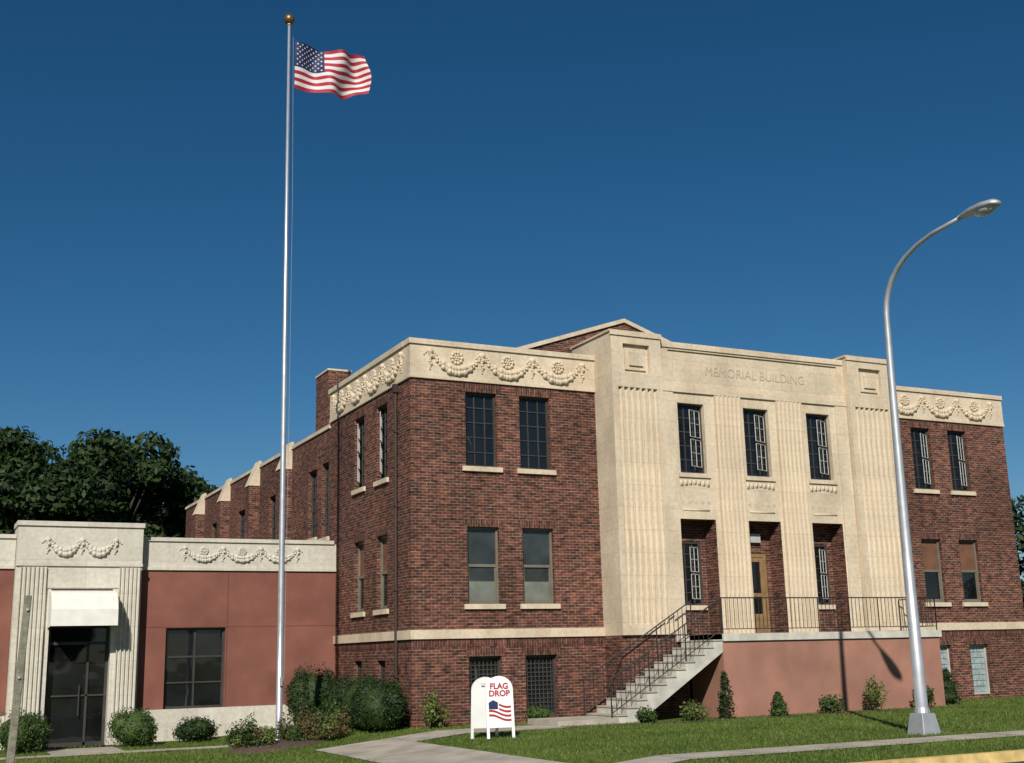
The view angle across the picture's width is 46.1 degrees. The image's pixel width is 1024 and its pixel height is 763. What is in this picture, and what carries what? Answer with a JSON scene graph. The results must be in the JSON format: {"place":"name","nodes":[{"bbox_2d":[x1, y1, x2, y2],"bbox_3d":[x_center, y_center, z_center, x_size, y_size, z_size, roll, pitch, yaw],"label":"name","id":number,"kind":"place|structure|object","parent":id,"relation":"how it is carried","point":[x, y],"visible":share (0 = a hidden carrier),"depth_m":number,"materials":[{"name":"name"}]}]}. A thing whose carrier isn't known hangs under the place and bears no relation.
{"place":"outdoors","nodes":[
{"label":"outdoors","id":0,"kind":"place"},
{"bbox_2d":[0,569,335,715],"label":"annex walls","id":1,"kind":"structure","parent":0,"point":[184,599],"depth_m":34.54,"materials":[{"name":"red paint"}]},
{"bbox_2d":[139,571,334,706],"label":"joints","id":2,"kind":"object","parent":1,"relation":"attached to","point":[227,626],"visible":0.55,"depth_m":34.47,"materials":[{"name":"red paint"}]},
{"bbox_2d":[0,688,1023,762],"bbox_3d":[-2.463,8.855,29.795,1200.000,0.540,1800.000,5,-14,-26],"label":"ground lawn","id":3,"kind":"structure","parent":0,"point":[542,753],"depth_m":24.84,"materials":[{"name":"green plant"}]},
{"bbox_2d":[6,595,31,762],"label":"wooden post","id":4,"kind":"object","parent":3,"relation":"on","point":[14,724],"visible":1,"depth_m":12.62,"materials":[{"name":"grey wood"}]},
{"bbox_2d":[0,706,52,753],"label":"boxwood shrub","id":5,"kind":"object","parent":3,"relation":"on","point":[32,735],"visible":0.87,"depth_m":29.59,"materials":[{"name":"green plant"}]},
{"bbox_2d":[0,425,55,533],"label":"deciduous tree","id":6,"kind":"object","parent":3,"relation":"on","point":[13,443],"visible":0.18,"depth_m":60.99,"materials":[{"name":"green plant"}]},
{"bbox_2d":[33,437,65,465],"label":"deciduous tree","id":7,"kind":"object","parent":3,"relation":"on","point":[59,458],"depth_m":70.73,"materials":[{"name":"green plant"}]},
{"bbox_2d":[0,438,133,533],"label":"deciduous tree","id":8,"kind":"object","parent":3,"relation":"on","point":[22,498],"visible":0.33,"depth_m":59.31,"materials":[{"name":"green plant"}]},
{"bbox_2d":[44,747,123,754],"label":"path to annex door","id":9,"kind":"structure","parent":3,"relation":"on","point":[82,750],"depth_m":29.99,"materials":[{"name":"grey concrete"}]},
{"bbox_2d":[48,448,159,515],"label":"deciduous tree","id":10,"kind":"object","parent":3,"relation":"on","point":[63,461],"depth_m":70.28,"materials":[{"name":"green plant"}]},
{"bbox_2d":[40,427,185,537],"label":"deciduous tree","id":11,"kind":"object","parent":3,"relation":"on","point":[155,468],"visible":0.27,"depth_m":61.52,"materials":[{"name":"green plant"}]},
{"bbox_2d":[0,745,239,759],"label":"path to annex","id":12,"kind":"structure","parent":3,"relation":"on","point":[113,752],"depth_m":29.15,"materials":[{"name":"concrete"}]},
{"bbox_2d":[105,706,158,745],"bbox_3d":[-9.841,9.011,31.315,1.392,1.135,1.392,5,-14,-26],"label":"boxwood shrub","id":13,"kind":"object","parent":3,"relation":"on","point":[131,728],"visible":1,"depth_m":31.01,"materials":[{"name":"green plant"}]},
{"bbox_2d":[0,520,335,749],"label":"annex stone","id":14,"kind":"object","parent":3,"relation":"on","point":[39,572],"visible":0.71,"depth_m":32.83,"materials":[{"name":"beige stone"}]},
{"bbox_2d":[47,590,117,627],"bbox_3d":[-11.425,6.054,32.095,1.680,1.000,0.860,5,-14,-26],"label":"awning","id":15,"kind":"object","parent":14,"relation":"attached to","point":[80,608],"visible":1,"depth_m":31.80,"materials":[{"name":"fabric"}]},
{"bbox_2d":[43,590,224,747],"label":"dark frames","id":16,"kind":"structure","parent":14,"relation":"attached to","point":[83,742],"depth_m":32.61,"materials":[{"name":"black metal"}]},
{"bbox_2d":[44,590,221,743],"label":"glazing","id":17,"kind":"structure","parent":16,"relation":"in","point":[67,670],"depth_m":32.60,"materials":[{"name":"black glass"}]},
{"bbox_2d":[42,537,302,562],"bbox_3d":[-9.460,4.811,34.128,7.345,0.619,0.371,6,-15,-30],"label":"relief","id":18,"kind":"object","parent":14,"relation":"attached to","point":[97,552],"visible":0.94,"depth_m":34.41,"materials":[{"name":"stone"}]},
{"bbox_2d":[121,456,216,537],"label":"deciduous tree","id":19,"kind":"object","parent":3,"relation":"on","point":[179,494],"visible":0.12,"depth_m":65.23,"materials":[{"name":"green plant"}]},
{"bbox_2d":[156,484,218,524],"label":"deciduous tree","id":20,"kind":"object","parent":3,"relation":"on","point":[166,518],"visible":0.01,"depth_m":69.00,"materials":[{"name":"green plant"}]},
{"bbox_2d":[172,715,220,741],"bbox_3d":[-8.544,9.441,32.626,1.382,0.816,1.181,5,-14,-26],"label":"boxwood shrub","id":21,"kind":"object","parent":3,"relation":"on","point":[197,728],"visible":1,"depth_m":32.35,"materials":[{"name":"green plant"}]},
{"bbox_2d":[275,14,294,739],"bbox_3d":[-5.928,-0.599,31.454,0.435,19.780,0.400,5,-14,-26],"label":"flagpole","id":22,"kind":"object","parent":3,"relation":"on","point":[289,20],"visible":0.91,"depth_m":30.95,"materials":[{"name":"metal"}]},
{"bbox_2d":[294,41,370,98],"bbox_3d":[-5.043,-8.745,33.890,2.207,1.534,0.455,7,-15,-32],"label":"american flag","id":23,"kind":"object","parent":22,"relation":"attached to","point":[342,74],"visible":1,"depth_m":33.85,"materials":[{"name":"multicoloured fabric"}]},
{"bbox_2d":[224,699,351,753],"bbox_3d":[-5.279,8.413,28.939,3.234,1.475,1.900,5,-14,-26],"label":"flower bed","id":24,"kind":"object","parent":3,"relation":"on","point":[249,738],"visible":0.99,"depth_m":28.66,"materials":[{"name":"green plant"}]},
{"bbox_2d":[283,661,336,726],"bbox_3d":[-5.527,8.743,33.527,1.763,1.893,1.587,5,-14,-26],"label":"yew shrub","id":25,"kind":"object","parent":3,"relation":"on","point":[304,688],"visible":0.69,"depth_m":33.12,"materials":[{"name":"green plant"}]},
{"bbox_2d":[320,671,361,724],"bbox_3d":[-4.462,8.591,32.285,1.365,1.642,1.337,-8,-14,28],"label":"yew shrub","id":26,"kind":"object","parent":3,"relation":"on","point":[336,690],"visible":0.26,"depth_m":31.95,"materials":[{"name":"green plant"}]},
{"bbox_2d":[333,671,381,729],"bbox_3d":[-3.929,8.331,31.336,1.425,1.566,1.405,5,-14,-26],"label":"yew shrub","id":27,"kind":"object","parent":3,"relation":"on","point":[347,695],"visible":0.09,"depth_m":31.13,"materials":[{"name":"green plant"}]},
{"bbox_2d":[347,674,388,731],"bbox_3d":[-3.513,8.177,30.602,1.397,1.519,1.403,5,-14,-26],"label":"yew shrub","id":28,"kind":"object","parent":3,"relation":"on","point":[359,691],"visible":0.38,"depth_m":30.27,"materials":[{"name":"green plant"}]},
{"bbox_2d":[352,678,409,732],"bbox_3d":[-3.248,8.036,29.701,1.390,1.404,1.442,5,-14,-26],"label":"yew shrub","id":29,"kind":"object","parent":3,"relation":"on","point":[383,707],"visible":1,"depth_m":29.40,"materials":[{"name":"green plant"}]},
{"bbox_2d":[417,690,440,728],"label":"perennial plant","id":30,"kind":"object","parent":3,"relation":"on","point":[432,712],"visible":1,"depth_m":29.30,"materials":[{"name":"green plant"}]},
{"bbox_2d":[423,705,450,726],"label":"perennial plant","id":31,"kind":"object","parent":3,"relation":"on","point":[443,715],"visible":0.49,"depth_m":29.64,"materials":[{"name":"green plant"}]},
{"bbox_2d":[315,738,563,762],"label":"path to steps","id":32,"kind":"structure","parent":3,"relation":"on","point":[389,750],"depth_m":24.17,"materials":[{"name":"concrete"}]},
{"bbox_2d":[392,725,564,741],"bbox_3d":[-0.738,8.194,28.074,3.880,0.121,1.600,5,-14,-26],"label":"path along front","id":33,"kind":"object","parent":3,"relation":"on","point":[430,735],"visible":0.8,"depth_m":27.87,"materials":[{"name":"concrete"}]},
{"bbox_2d":[471,676,514,738],"bbox_3d":[-0.422,6.951,25.685,0.864,1.296,0.520,1,-13,-12],"label":"box","id":34,"kind":"object","parent":3,"relation":"on","point":[492,704],"visible":1,"depth_m":25.67,"materials":[{"name":"white paint"}]},
{"bbox_2d":[525,704,552,720],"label":"perennial plant","id":35,"kind":"object","parent":3,"relation":"on","point":[537,712],"visible":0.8,"depth_m":30.72,"materials":[{"name":"green plant"}]},
{"bbox_2d":[185,323,1023,727],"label":"walls","id":36,"kind":"structure","parent":3,"relation":"on","point":[441,495],"depth_m":33.31,"materials":[{"name":"red brick"}]},
{"bbox_2d":[392,384,398,725],"bbox_3d":[-3.054,4.481,31.631,0.140,9.030,0.160,5,-14,-26],"label":"downspout","id":37,"kind":"object","parent":36,"relation":"attached to","point":[395,389],"visible":0.9,"depth_m":31.68,"materials":[{"name":"brown metal"}]},
{"bbox_2d":[358,655,555,714],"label":"grates","id":38,"kind":"object","parent":36,"relation":"on","point":[552,681],"visible":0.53,"depth_m":31.79,"materials":[{"name":"black metal"}]},
{"bbox_2d":[468,529,548,581],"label":"shades","id":39,"kind":"object","parent":36,"relation":"attached to","point":[481,546],"visible":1,"depth_m":32.10,"materials":[{"name":"grey glass"}]},
{"bbox_2d":[214,393,968,604],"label":"dark frames","id":40,"kind":"structure","parent":36,"relation":"attached to","point":[685,459],"depth_m":35.38,"materials":[{"name":"black metal"}]},
{"bbox_2d":[215,395,986,712],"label":"glazing","id":41,"kind":"structure","parent":36,"relation":"attached to","point":[933,589],"depth_m":34.53,"materials":[{"name":"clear glass"}]},
{"bbox_2d":[185,319,1023,643],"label":"stone trim","id":42,"kind":"structure","parent":36,"relation":"on","point":[591,353],"depth_m":34.30,"materials":[{"name":"beige stone"}]},
{"bbox_2d":[331,348,993,515],"bbox_3d":[5.954,1.940,36.051,22.458,4.220,6.279,1,-13,-9],"label":"relief","id":43,"kind":"object","parent":42,"relation":"attached to","point":[515,375],"visible":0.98,"depth_m":34.09,"materials":[{"name":"stone"}]},
{"bbox_2d":[705,367,803,384],"bbox_3d":[7.284,-0.163,36.008,3.635,0.266,0.020,5,-14,-26],"label":"lettering","id":44,"kind":"object","parent":42,"relation":"attached to","point":[760,373],"visible":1,"depth_m":35.95,"materials":[{"name":"beige stone"}]},
{"bbox_2d":[307,466,988,617],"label":"sills","id":45,"kind":"structure","parent":36,"relation":"attached to","point":[538,472],"depth_m":32.97,"materials":[{"name":"beige stone"}]},
{"bbox_2d":[358,527,980,611],"bbox_3d":[5.419,5.941,37.107,19.830,2.050,4.390,5,-14,-26],"label":"frames olive","id":46,"kind":"object","parent":36,"relation":"on","point":[550,575],"visible":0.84,"depth_m":32.70,"materials":[{"name":"metal"}]},
{"bbox_2d":[469,581,548,599],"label":"blinds","id":47,"kind":"object","parent":46,"relation":"attached to","point":[481,590],"visible":1,"depth_m":31.78,"materials":[{"name":"grey fabric"}]},
{"bbox_2d":[360,538,974,575],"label":"panels","id":48,"kind":"object","parent":46,"relation":"on","point":[929,552],"visible":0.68,"depth_m":38.83,"materials":[{"name":"grey glass"}]},
{"bbox_2d":[357,409,989,693],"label":"pale frames","id":49,"kind":"structure","parent":36,"relation":"on","point":[754,538],"depth_m":35.64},
{"bbox_2d":[940,646,986,691],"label":"glass blocks","id":50,"kind":"structure","parent":49,"relation":"on","point":[979,668],"depth_m":38.69,"materials":[{"name":"clear glass"}]},
{"bbox_2d":[335,383,1023,656],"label":"soldier lintels","id":51,"kind":"object","parent":36,"relation":"on","point":[492,389],"visible":0.96,"depth_m":32.58,"materials":[{"name":"brick"}]},
{"bbox_2d":[751,553,770,632],"bbox_3d":[7.087,6.179,35.080,0.880,2.330,0.060,5,-14,-26],"label":"door","id":52,"kind":"structure","parent":36,"relation":"attached to","point":[760,558],"depth_m":35.20,"materials":[{"name":"brown wood"}]},
{"bbox_2d":[587,634,722,723],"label":"staircase","id":53,"kind":"structure","parent":3,"relation":"on","point":[660,696],"depth_m":30.87,"materials":[{"name":"concrete"}]},
{"bbox_2d":[528,639,722,726],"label":"stair treads","id":54,"kind":"object","parent":53,"relation":"on","point":[570,721],"visible":0.71,"depth_m":30.06,"materials":[{"name":"concrete"}]},
{"bbox_2d":[566,705,967,727],"bbox_3d":[7.112,8.651,31.169,12.850,0.001,0.880,5,-14,-26],"label":"planting strip","id":55,"kind":"object","parent":3,"relation":"on","point":[664,722],"visible":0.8,"depth_m":30.52,"materials":[{"name":"brown soil"}]},
{"bbox_2d":[635,705,657,723],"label":"terrace shrub","id":56,"kind":"object","parent":55,"relation":"on","point":[648,716],"visible":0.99,"depth_m":29.18,"materials":[{"name":"green plant"}]},
{"bbox_2d":[676,698,710,720],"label":"terrace shrub","id":57,"kind":"object","parent":55,"relation":"on","point":[693,710],"visible":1,"depth_m":29.89,"materials":[{"name":"green plant"}]},
{"bbox_2d":[716,670,735,718],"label":"terrace shrub","id":58,"kind":"object","parent":55,"relation":"on","point":[727,701],"visible":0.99,"depth_m":30.38,"materials":[{"name":"green plant"}]},
{"bbox_2d":[768,691,788,715],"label":"terrace shrub","id":59,"kind":"object","parent":55,"relation":"on","point":[779,706],"visible":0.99,"depth_m":30.97,"materials":[{"name":"green plant"}]},
{"bbox_2d":[816,694,845,713],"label":"terrace shrub","id":60,"kind":"object","parent":55,"relation":"on","point":[828,704],"visible":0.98,"depth_m":31.68,"materials":[{"name":"green plant"}]},
{"bbox_2d":[863,674,890,710],"bbox_3d":[9.857,8.442,32.543,0.700,1.106,0.731,-2,-13,4],"label":"terrace shrub","id":61,"kind":"object","parent":55,"relation":"on","point":[876,694],"visible":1,"depth_m":32.47,"materials":[{"name":"green plant"}]},
{"bbox_2d":[911,685,935,706],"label":"terrace shrub","id":62,"kind":"object","parent":55,"relation":"on","point":[930,696],"visible":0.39,"depth_m":33.19,"materials":[{"name":"green plant"}]},
{"bbox_2d":[692,637,945,717],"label":"terrace wall","id":63,"kind":"structure","parent":3,"relation":"on","point":[801,676],"depth_m":32.52,"materials":[{"name":"paint"}]},
{"bbox_2d":[583,597,937,717],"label":"railings","id":64,"kind":"object","parent":63,"relation":"on","point":[722,632],"visible":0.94,"depth_m":32.03,"materials":[{"name":"metal"}]},
{"bbox_2d":[675,630,941,641],"bbox_3d":[8.260,7.201,34.017,8.060,0.187,2.357,5,-14,-26],"label":"terrace cap","id":65,"kind":"object","parent":63,"relation":"on","point":[815,635],"visible":0.75,"depth_m":32.80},
{"bbox_2d":[853,749,1023,762],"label":"kerb","id":66,"kind":"structure","parent":3,"relation":"on","point":[1001,756],"depth_m":18.95,"materials":[{"name":"yellow paint"}]},
{"bbox_2d":[883,199,1000,734],"bbox_3d":[8.646,1.731,23.484,0.478,10.137,3.458,5,-14,-26],"label":"street lamp","id":67,"kind":"object","parent":3,"relation":"on","point":[922,719],"visible":0.93,"depth_m":24.28,"materials":[{"name":"silver metal"}]},
{"bbox_2d":[942,667,962,704],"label":"arborvitae shrub","id":68,"kind":"object","parent":3,"relation":"on","point":[951,693],"visible":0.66,"depth_m":34.92,"materials":[{"name":"green plant"}]},
{"bbox_2d":[1011,494,1023,607],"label":"deciduous tree","id":69,"kind":"object","parent":3,"relation":"on","point":[1019,536],"visible":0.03,"depth_m":47.43,"materials":[{"name":"green plant"}]},
{"bbox_2d":[1020,579,1023,599],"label":"deciduous tree","id":70,"kind":"object","parent":3,"relation":"on","point":[1022,588],"visible":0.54,"depth_m":42.34,"materials":[{"name":"green plant"}]},
{"bbox_2d":[0,0,1023,580],"label":"sky","id":71,"kind":"structure","parent":0,"point":[754,175],"materials":[{"name":"blue"}]},
{"bbox_2d":[608,332,907,634],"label":"stone walls","id":72,"kind":"structure","parent":0,"point":[651,493],"depth_m":34.86,"materials":[{"name":"beige stone"}]},
{"bbox_2d":[618,730,1023,762],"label":"pavement","id":73,"kind":"structure","parent":0,"point":[671,758],"depth_m":21.00,"materials":[{"name":"concrete"}]}
]}

